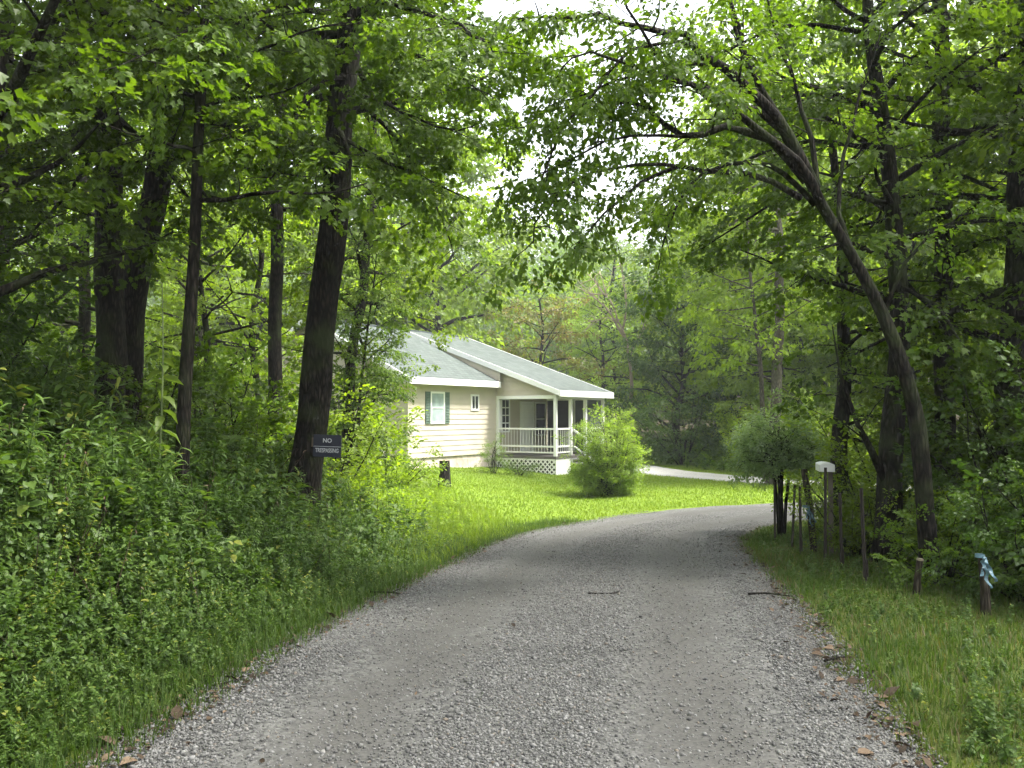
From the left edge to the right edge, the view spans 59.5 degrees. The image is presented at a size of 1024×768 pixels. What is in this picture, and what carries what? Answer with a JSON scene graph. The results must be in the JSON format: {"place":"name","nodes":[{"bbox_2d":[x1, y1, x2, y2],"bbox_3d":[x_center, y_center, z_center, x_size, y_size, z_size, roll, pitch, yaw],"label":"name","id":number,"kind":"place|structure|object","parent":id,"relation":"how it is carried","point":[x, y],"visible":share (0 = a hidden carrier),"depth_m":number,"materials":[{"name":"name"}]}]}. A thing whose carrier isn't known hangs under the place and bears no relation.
{"place":"outdoors","nodes":[
{"label":"outdoors","id":0,"kind":"place"},
{"bbox_2d":[65,501,947,767],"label":"road","id":1,"kind":"structure","parent":0,"point":[753,513],"depth_m":5.46,"materials":[{"name":"grey gravel"}]},
{"bbox_2d":[65,522,949,767],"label":"leaf litter","id":2,"kind":"object","parent":1,"relation":"on","point":[851,679],"visible":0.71,"depth_m":5.01,"materials":[{"name":"brown plant"}]},
{"bbox_2d":[0,294,1023,767],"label":"ground","id":3,"kind":"structure","parent":0,"point":[818,600],"depth_m":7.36,"materials":[{"name":"green plant"}]},
{"bbox_2d":[0,108,44,280],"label":"woodland tree","id":4,"kind":"object","parent":3,"relation":"on","point":[17,147],"visible":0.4,"depth_m":10.94,"materials":[{"name":"green plant"}]},
{"bbox_2d":[1,315,93,393],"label":"woodland shrub","id":5,"kind":"object","parent":3,"relation":"on","point":[48,339],"visible":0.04,"depth_m":14.99,"materials":[{"name":"green plant"}]},
{"bbox_2d":[0,139,95,394],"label":"background tree","id":6,"kind":"object","parent":3,"relation":"on","point":[73,328],"depth_m":45.54,"materials":[{"name":"green plant"}]},
{"bbox_2d":[0,227,107,433],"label":"woodland shrub","id":7,"kind":"object","parent":3,"relation":"on","point":[23,310],"visible":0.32,"depth_m":9.79,"materials":[{"name":"green plant"}]},
{"bbox_2d":[0,258,112,402],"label":"woodland shrub","id":8,"kind":"object","parent":3,"relation":"on","point":[42,299],"visible":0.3,"depth_m":11.44,"materials":[{"name":"green plant"}]},
{"bbox_2d":[4,10,151,380],"bbox_3d":[-16.538,-5.194,31.162,8.300,16.639,8.757,1,-2,-15],"label":"woodland tree","id":9,"kind":"object","parent":3,"relation":"on","point":[35,295],"visible":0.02,"depth_m":31.28,"materials":[{"name":"green plant"}]},
{"bbox_2d":[0,0,156,392],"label":"woodland tree","id":10,"kind":"object","parent":3,"relation":"on","point":[57,296],"visible":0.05,"depth_m":26.40,"materials":[{"name":"green plant"}]},
{"bbox_2d":[1,99,168,395],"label":"woodland tree","id":11,"kind":"object","parent":3,"relation":"on","point":[67,328],"visible":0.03,"depth_m":39.70,"materials":[{"name":"green plant"}]},
{"bbox_2d":[0,0,189,382],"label":"woodland tree","id":12,"kind":"object","parent":3,"relation":"on","point":[66,225],"visible":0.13,"depth_m":16.56,"materials":[{"name":"green plant"}]},
{"bbox_2d":[2,0,230,416],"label":"woodland tree","id":13,"kind":"object","parent":3,"relation":"on","point":[84,322],"visible":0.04,"depth_m":22.33,"materials":[{"name":"green plant"}]},
{"bbox_2d":[0,0,262,301],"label":"woodland tree","id":14,"kind":"object","parent":3,"relation":"on","point":[11,93],"visible":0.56,"depth_m":8.44,"materials":[{"name":"green plant"}]},
{"bbox_2d":[4,325,288,456],"bbox_3d":[-5.087,0.533,11.697,3.608,2.695,3.702,1,-2,-38],"label":"woodland shrub","id":15,"kind":"object","parent":3,"relation":"on","point":[197,373],"visible":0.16,"depth_m":11.94,"materials":[{"name":"green plant"}]},
{"bbox_2d":[146,279,182,471],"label":"tall weed","id":16,"kind":"object","parent":3,"relation":"on","point":[159,420],"visible":0.86,"depth_m":8.61,"materials":[{"name":"green plant"}]},
{"bbox_2d":[0,0,364,430],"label":"tree","id":17,"kind":"object","parent":3,"relation":"on","point":[111,349],"visible":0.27,"depth_m":11.49,"materials":[{"name":"green plant"}]},
{"bbox_2d":[87,332,299,461],"bbox_3d":[-5.960,0.841,15.943,4.690,3.504,4.812,0,-2,-4],"label":"woodland shrub","id":18,"kind":"object","parent":3,"relation":"on","point":[225,358],"visible":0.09,"depth_m":15.97,"materials":[{"name":"green plant"}]},
{"bbox_2d":[94,101,300,413],"bbox_3d":[-10.096,-4.773,28.867,6.498,15.452,7.849,0,-2,-13],"label":"woodland tree","id":19,"kind":"object","parent":3,"relation":"on","point":[239,284],"visible":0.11,"depth_m":28.84,"materials":[{"name":"green plant"}]},
{"bbox_2d":[130,142,267,426],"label":"background tree","id":20,"kind":"object","parent":3,"relation":"on","point":[215,313],"visible":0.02,"depth_m":51.34,"materials":[{"name":"green plant"}]},
{"bbox_2d":[90,8,313,415],"bbox_3d":[-12.632,-6.052,36.354,7.866,18.705,9.502,-2,-3,40],"label":"woodland tree","id":21,"kind":"object","parent":3,"relation":"on","point":[169,287],"visible":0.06,"depth_m":36.24,"materials":[{"name":"green plant"}]},
{"bbox_2d":[15,0,409,425],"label":"tree","id":22,"kind":"object","parent":3,"relation":"on","point":[135,302],"visible":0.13,"depth_m":13.42,"materials":[{"name":"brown plant"}]},
{"bbox_2d":[75,104,349,460],"bbox_3d":[-7.206,-2.293,20.628,5.790,11.216,6.041,-2,-3,44],"label":"woodland tree","id":23,"kind":"object","parent":3,"relation":"on","point":[202,304],"visible":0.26,"depth_m":20.83,"materials":[{"name":"green plant"}]},
{"bbox_2d":[0,0,425,500],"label":"slim tree","id":24,"kind":"object","parent":3,"relation":"on","point":[195,212],"visible":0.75,"depth_m":8.94,"materials":[{"name":"green plant"}]},
{"bbox_2d":[0,400,437,683],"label":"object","id":25,"kind":"object","parent":3,"relation":"on","point":[208,485],"visible":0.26,"depth_m":7.02,"materials":[{"name":"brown plant"}]},
{"bbox_2d":[142,348,298,455],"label":"woodland shrub","id":26,"kind":"object","parent":3,"relation":"on","point":[237,392],"visible":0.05,"depth_m":18.70,"materials":[{"name":"green plant"}]},
{"bbox_2d":[125,356,349,471],"bbox_3d":[-4.185,0.871,13.526,3.608,2.695,3.702,-1,-2,33],"label":"woodland shrub","id":27,"kind":"object","parent":3,"relation":"on","point":[220,402],"visible":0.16,"depth_m":13.25,"materials":[{"name":"green plant"}]},
{"bbox_2d":[0,341,504,767],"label":"bank weeds","id":28,"kind":"object","parent":3,"relation":"on","point":[170,542],"visible":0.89,"depth_m":6.91,"materials":[{"name":"green plant"}]},
{"bbox_2d":[155,74,388,419],"bbox_3d":[-6.630,-2.910,24.080,6.316,11.726,6.053,0,-2,7],"label":"woodland tree","id":29,"kind":"object","parent":3,"relation":"on","point":[299,341],"visible":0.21,"depth_m":23.87,"materials":[{"name":"green plant"}]},
{"bbox_2d":[82,0,466,446],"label":"slim tree","id":30,"kind":"object","parent":3,"relation":"on","point":[275,320],"visible":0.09,"depth_m":17.96,"materials":[{"name":"green plant"}]},
{"bbox_2d":[124,0,431,427],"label":"background tree","id":31,"kind":"object","parent":3,"relation":"on","point":[267,259],"visible":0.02,"depth_m":44.33,"materials":[{"name":"green plant"}]},
{"bbox_2d":[0,0,592,511],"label":"tree","id":32,"kind":"object","parent":3,"relation":"on","point":[466,94],"visible":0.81,"depth_m":10.49,"materials":[{"name":"green plant"}]},
{"bbox_2d":[311,434,341,457],"bbox_3d":[-2.420,0.806,11.690,0.395,0.290,0.040,2,-2,3],"label":"warning sign","id":33,"kind":"object","parent":32,"relation":"attached to","point":[326,445],"visible":1,"depth_m":11.67,"materials":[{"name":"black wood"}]},
{"bbox_2d":[213,346,397,453],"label":"woodland shrub","id":34,"kind":"object","parent":3,"relation":"on","point":[297,392],"visible":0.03,"depth_m":26.65,"materials":[{"name":"green plant"}]},
{"bbox_2d":[215,345,427,476],"bbox_3d":[-5.247,1.136,23.062,5.269,3.999,5.233,-2,-3,41],"label":"woodland shrub","id":35,"kind":"object","parent":3,"relation":"on","point":[337,375],"visible":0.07,"depth_m":22.77,"materials":[{"name":"green plant"}]},
{"bbox_2d":[237,394,412,512],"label":"woodland shrub","id":36,"kind":"object","parent":3,"relation":"on","point":[361,467],"visible":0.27,"depth_m":14.52,"materials":[{"name":"green plant"}]},
{"bbox_2d":[228,378,427,495],"bbox_3d":[-4.082,1.526,18.331,4.215,3.199,4.186,0,-2,8],"label":"woodland shrub","id":37,"kind":"object","parent":3,"relation":"on","point":[351,393],"visible":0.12,"depth_m":18.62,"materials":[{"name":"green plant"}]},
{"bbox_2d":[254,1,476,473],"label":"slim tree","id":38,"kind":"object","parent":3,"relation":"on","point":[351,352],"visible":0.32,"depth_m":19.94,"materials":[{"name":"green plant"}]},
{"bbox_2d":[247,454,491,550],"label":"lawn edge weeds","id":39,"kind":"object","parent":3,"relation":"on","point":[411,499],"visible":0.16,"depth_m":16.81,"materials":[{"name":"green plant"}]},
{"bbox_2d":[304,230,436,497],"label":"sapling","id":40,"kind":"object","parent":3,"relation":"on","point":[379,374],"visible":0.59,"depth_m":19.06,"materials":[{"name":"green plant"}]},
{"bbox_2d":[235,6,533,351],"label":"background tree","id":41,"kind":"object","parent":3,"relation":"on","point":[439,285],"visible":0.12,"depth_m":47.17,"materials":[{"name":"green plant"}]},
{"bbox_2d":[333,416,450,498],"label":"woodland shrub","id":42,"kind":"object","parent":3,"relation":"on","point":[415,475],"visible":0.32,"depth_m":21.28,"materials":[{"name":"green plant"}]},
{"bbox_2d":[339,179,488,337],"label":"background tree","id":43,"kind":"object","parent":3,"relation":"on","point":[461,285],"visible":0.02,"depth_m":63.86,"materials":[{"name":"green plant"}]},
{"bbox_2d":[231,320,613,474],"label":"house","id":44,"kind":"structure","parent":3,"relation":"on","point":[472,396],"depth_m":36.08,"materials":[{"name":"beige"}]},
{"bbox_2d":[430,391,444,423],"bbox_3d":[-2.780,0.885,33.442,0.045,1.200,0.880,-1,-2,32],"label":"window","id":45,"kind":"structure","parent":44,"relation":"in","point":[437,398],"depth_m":33.45,"materials":[{"name":"white glass"}]},
{"bbox_2d":[501,399,509,431],"bbox_3d":[-0.278,1.308,37.432,0.045,1.420,0.690,-1,-2,32],"label":"window","id":46,"kind":"structure","parent":44,"relation":"in","point":[505,403],"depth_m":37.42,"materials":[{"name":"white paint"}]},
{"bbox_2d":[520,401,533,451],"bbox_3d":[0.653,1.856,38.861,0.049,2.200,1.140,-1,-2,32],"label":"door","id":47,"kind":"structure","parent":44,"relation":"in","point":[526,408],"depth_m":38.80,"materials":[{"name":"white paint"}]},
{"bbox_2d":[535,402,545,435],"bbox_3d":[1.264,1.555,39.893,0.045,1.490,0.940,-1,-2,32],"label":"window","id":48,"kind":"structure","parent":44,"relation":"in","point":[540,407],"depth_m":39.89,"materials":[{"name":"grey glass"}]},
{"bbox_2d":[337,58,561,367],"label":"background tree","id":49,"kind":"object","parent":3,"relation":"on","point":[508,241],"visible":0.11,"depth_m":50.01,"materials":[{"name":"green plant"}]},
{"bbox_2d":[474,432,511,472],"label":"shrub","id":50,"kind":"object","parent":3,"relation":"on","point":[492,470],"visible":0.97,"depth_m":33.22,"materials":[{"name":"green plant"}]},
{"bbox_2d":[10,213,991,414],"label":"woods","id":51,"kind":"object","parent":3,"relation":"on","point":[529,274],"visible":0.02,"depth_m":97.48,"materials":[{"name":"green plant"}]},
{"bbox_2d":[501,457,542,476],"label":"porch weeds","id":52,"kind":"object","parent":3,"relation":"on","point":[527,472],"visible":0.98,"depth_m":33.40,"materials":[{"name":"green plant"}]},
{"bbox_2d":[482,273,615,400],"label":"background tree","id":53,"kind":"object","parent":3,"relation":"on","point":[531,315],"visible":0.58,"depth_m":46.99,"materials":[{"name":"green plant"}]},
{"bbox_2d":[88,431,1023,596],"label":"undergrowth","id":54,"kind":"object","parent":3,"relation":"on","point":[716,460],"visible":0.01,"depth_m":39.06,"materials":[{"name":"green plant"}]},
{"bbox_2d":[552,400,653,497],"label":"lawn bush","id":55,"kind":"object","parent":3,"relation":"on","point":[609,470],"visible":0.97,"depth_m":26.34,"materials":[{"name":"green plant"}]},
{"bbox_2d":[551,273,665,442],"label":"background tree","id":56,"kind":"object","parent":3,"relation":"on","point":[591,352],"visible":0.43,"depth_m":56.12,"materials":[{"name":"green plant"}]},
{"bbox_2d":[562,255,662,451],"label":"dead tree","id":57,"kind":"object","parent":3,"relation":"on","point":[616,321],"visible":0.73,"depth_m":50.12,"materials":[{"name":"brown wood"}]},
{"bbox_2d":[549,229,688,440],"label":"background tree","id":58,"kind":"object","parent":3,"relation":"on","point":[613,278],"visible":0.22,"depth_m":62.32,"materials":[{"name":"green plant"}]},
{"bbox_2d":[616,374,732,464],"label":"woodland shrub","id":59,"kind":"object","parent":3,"relation":"on","point":[664,448],"visible":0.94,"depth_m":42.52,"materials":[{"name":"green plant"}]},
{"bbox_2d":[600,239,771,460],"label":"background tree","id":60,"kind":"object","parent":3,"relation":"on","point":[658,346],"visible":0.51,"depth_m":47.56,"materials":[{"name":"green plant"}]},
{"bbox_2d":[637,214,792,448],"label":"background tree","id":61,"kind":"object","parent":3,"relation":"on","point":[686,359],"visible":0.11,"depth_m":49.09,"materials":[{"name":"green plant"}]},
{"bbox_2d":[609,57,867,440],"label":"background tree","id":62,"kind":"object","parent":3,"relation":"on","point":[682,147],"visible":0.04,"depth_m":58.87,"materials":[{"name":"green plant"}]},
{"bbox_2d":[466,0,1023,583],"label":"arching tree","id":63,"kind":"object","parent":3,"relation":"on","point":[614,100],"visible":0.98,"depth_m":8.88,"materials":[{"name":"green plant"}]},
{"bbox_2d":[654,200,836,481],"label":"roadside tree","id":64,"kind":"object","parent":3,"relation":"on","point":[708,323],"visible":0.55,"depth_m":31.97,"materials":[{"name":"green plant"}]},
{"bbox_2d":[706,400,802,465],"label":"woodland shrub","id":65,"kind":"object","parent":3,"relation":"on","point":[737,419],"visible":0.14,"depth_m":38.25,"materials":[{"name":"green plant"}]},
{"bbox_2d":[722,388,829,535],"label":"pruned bush","id":66,"kind":"object","parent":3,"relation":"on","point":[774,460],"visible":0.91,"depth_m":16.34,"materials":[{"name":"green plant"}]},
{"bbox_2d":[696,250,869,457],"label":"background tree","id":67,"kind":"object","parent":3,"relation":"on","point":[748,384],"visible":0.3,"depth_m":40.46,"materials":[{"name":"green plant"}]},
{"bbox_2d":[644,0,932,484],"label":"roadside tree","id":68,"kind":"object","parent":3,"relation":"on","point":[776,378],"visible":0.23,"depth_m":31.50,"materials":[{"name":"green leaf"},{"name":"dark brown bark"}]},
{"bbox_2d":[661,22,933,457],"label":"background tree","id":69,"kind":"object","parent":3,"relation":"on","point":[796,361],"visible":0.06,"depth_m":44.78,"materials":[{"name":"green plant"}]},
{"bbox_2d":[801,469,816,551],"bbox_3d":[4.302,1.937,12.942,0.236,1.418,0.096,0,-2,0],"label":"wooden post","id":70,"kind":"object","parent":3,"relation":"on","point":[805,483],"visible":0.6,"depth_m":12.91,"materials":[{"name":"brown wood"}]},
{"bbox_2d":[626,0,1023,562],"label":"forked tree","id":71,"kind":"object","parent":3,"relation":"on","point":[886,464],"visible":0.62,"depth_m":11.52,"materials":[{"name":"green plant"}]},
{"bbox_2d":[815,461,834,555],"bbox_3d":[4.394,1.851,12.552,0.200,1.508,0.496,0,-2,12],"label":"mailbox","id":72,"kind":"object","parent":3,"relation":"on","point":[821,465],"visible":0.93,"depth_m":12.52,"materials":[{"name":"white paint"}]},
{"bbox_2d":[710,2,964,431],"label":"background tree","id":73,"kind":"object","parent":3,"relation":"on","point":[806,79],"visible":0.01,"depth_m":53.09,"materials":[{"name":"green plant"}]},
{"bbox_2d":[769,425,913,530],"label":"woodland shrub","id":74,"kind":"object","parent":3,"relation":"on","point":[790,499],"visible":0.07,"depth_m":17.66,"materials":[{"name":"green plant"}]},
{"bbox_2d":[781,472,914,557],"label":"woodland shrub","id":75,"kind":"object","parent":3,"relation":"on","point":[847,537],"visible":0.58,"depth_m":12.32,"materials":[{"name":"green plant"}]},
{"bbox_2d":[859,488,868,581],"bbox_3d":[3.678,1.685,9.341,0.075,1.195,0.100,0,-2,0],"label":"fence post","id":76,"kind":"object","parent":3,"relation":"on","point":[865,569],"visible":0.76,"depth_m":9.36,"materials":[{"name":"wood"}]},
{"bbox_2d":[711,0,1023,524],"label":"tree","id":77,"kind":"object","parent":3,"relation":"on","point":[826,15],"visible":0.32,"depth_m":13.45,"materials":[{"name":"green plant"}]},
{"bbox_2d":[780,387,973,529],"bbox_3d":[6.536,1.487,14.989,3.864,2.932,3.837,0,-2,0],"label":"woodland shrub","id":78,"kind":"object","parent":3,"relation":"on","point":[866,459],"visible":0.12,"depth_m":14.47,"materials":[{"name":"green plant"}]},
{"bbox_2d":[761,2,1006,440],"bbox_3d":[16.520,-5.687,36.769,13.014,19.588,12.597,1,-2,-31],"label":"background tree","id":79,"kind":"object","parent":3,"relation":"on","point":[860,340],"visible":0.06,"depth_m":36.52,"materials":[{"name":"green plant"}]},
{"bbox_2d":[783,422,990,550],"bbox_3d":[5.582,1.603,13.085,2.791,2.133,2.810,0,-2,-10],"label":"woodland shrub","id":80,"kind":"object","parent":3,"relation":"on","point":[824,456],"visible":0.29,"depth_m":13.17,"materials":[{"name":"green plant"}]},
{"bbox_2d":[750,525,1023,767],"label":"verge weeds","id":81,"kind":"object","parent":3,"relation":"on","point":[978,698],"visible":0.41,"depth_m":6.19,"materials":[{"name":"green plant"}]},
{"bbox_2d":[786,0,1005,442],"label":"background tree","id":82,"kind":"object","parent":3,"relation":"on","point":[924,250],"visible":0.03,"depth_m":40.19,"materials":[{"name":"green plant"}]},
{"bbox_2d":[773,0,1023,506],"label":"tree","id":83,"kind":"object","parent":3,"relation":"on","point":[1010,291],"visible":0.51,"depth_m":12.03,"materials":[{"name":"green plant"}]},
{"bbox_2d":[812,69,999,541],"bbox_3d":[6.238,-1.152,14.707,3.539,8.122,3.269,1,-2,-33],"label":"vine tree","id":84,"kind":"object","parent":3,"relation":"on","point":[842,412],"visible":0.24,"depth_m":14.53,"materials":[{"name":"green plant"}]},
{"bbox_2d":[810,0,1014,350],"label":"woodland tree","id":85,"kind":"object","parent":3,"relation":"on","point":[991,265],"visible":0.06,"depth_m":17.38,"materials":[{"name":"green plant"}]},
{"bbox_2d":[855,343,993,506],"bbox_3d":[8.025,0.994,14.267,4.812,3.504,4.690,2,-3,-40],"label":"woodland shrub","id":86,"kind":"object","parent":3,"relation":"on","point":[964,399],"visible":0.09,"depth_m":14.07,"materials":[{"name":"green plant"}]},
{"bbox_2d":[850,1,1016,435],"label":"background tree","id":87,"kind":"object","parent":3,"relation":"on","point":[993,275],"visible":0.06,"depth_m":31.21,"materials":[{"name":"green plant"}]},
{"bbox_2d":[859,2,1018,424],"bbox_3d":[12.702,-5.590,19.923,9.088,17.892,7.524,0,-2,7],"label":"woodland tree","id":88,"kind":"object","parent":3,"relation":"on","point":[991,50],"visible":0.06,"depth_m":19.86,"materials":[{"name":"green plant"}]},
{"bbox_2d":[865,490,1023,587],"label":"woodland shrub","id":89,"kind":"object","parent":3,"relation":"on","point":[926,577],"visible":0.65,"depth_m":9.14,"materials":[{"name":"green plant"}]},
{"bbox_2d":[868,329,1023,519],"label":"woodland shrub","id":90,"kind":"object","parent":3,"relation":"on","point":[964,388],"visible":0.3,"depth_m":11.46,"materials":[{"name":"green plant"}]},
{"bbox_2d":[877,475,1021,577],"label":"woodland shrub","id":91,"kind":"object","parent":3,"relation":"on","point":[941,535],"visible":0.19,"depth_m":10.01,"materials":[{"name":"green plant"}]},
{"bbox_2d":[889,376,1023,563],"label":"woodland shrub","id":92,"kind":"object","parent":3,"relation":"on","point":[1003,402],"visible":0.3,"depth_m":10.37,"materials":[{"name":"green plant"}]},
{"bbox_2d":[912,60,1018,486],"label":"woodland tree","id":93,"kind":"object","parent":3,"relation":"on","point":[983,192],"visible":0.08,"depth_m":15.35,"materials":[{"name":"green plant"}]},
{"bbox_2d":[916,442,1023,604],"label":"woodland shrub","id":94,"kind":"object","parent":3,"relation":"on","point":[989,531],"visible":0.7,"depth_m":8.40,"materials":[{"name":"green plant"}]},
{"bbox_2d":[925,0,1023,256],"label":"woodland tree","id":95,"kind":"object","parent":3,"relation":"on","point":[982,214],"visible":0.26,"depth_m":12.57,"materials":[{"name":"green plant"}]},
{"bbox_2d":[978,555,991,615],"bbox_3d":[3.980,1.764,7.543,0.097,0.656,0.091,1,-2,-24],"label":"wooden post","id":96,"kind":"object","parent":3,"relation":"on","point":[985,600],"visible":0.48,"depth_m":7.52,"materials":[{"name":"brown wood"}]},
{"bbox_2d":[948,340,1023,519],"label":"woodland shrub","id":97,"kind":"object","parent":3,"relation":"on","point":[973,468],"visible":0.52,"depth_m":10.27,"materials":[{"name":"green plant"}]},
{"bbox_2d":[951,339,1023,578],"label":"woodland shrub","id":98,"kind":"object","parent":3,"relation":"on","point":[1014,555],"visible":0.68,"depth_m":8.49,"materials":[{"name":"green plant"}]},
{"bbox_2d":[962,0,1023,166],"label":"woodland tree","id":99,"kind":"object","parent":3,"relation":"on","point":[982,154],"visible":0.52,"depth_m":10.62,"materials":[{"name":"green plant"}]},
{"bbox_2d":[988,465,1023,584],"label":"woodland shrub","id":100,"kind":"object","parent":3,"relation":"on","point":[999,570],"visible":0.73,"depth_m":7.88,"materials":[{"name":"green plant"}]},
{"bbox_2d":[14,0,1011,280],"label":"sky","id":101,"kind":"structure","parent":0,"point":[493,7],"materials":[{"name":"white"}]},
{"bbox_2d":[337,463,871,565],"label":"lawn grass","id":102,"kind":"structure","parent":0,"point":[570,503],"depth_m":24.77,"materials":[{"name":"green plant"}]},
{"bbox_2d":[566,457,910,490],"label":"driveway","id":103,"kind":"structure","parent":0,"point":[657,470],"depth_m":35.51,"materials":[{"name":"grey concrete"}]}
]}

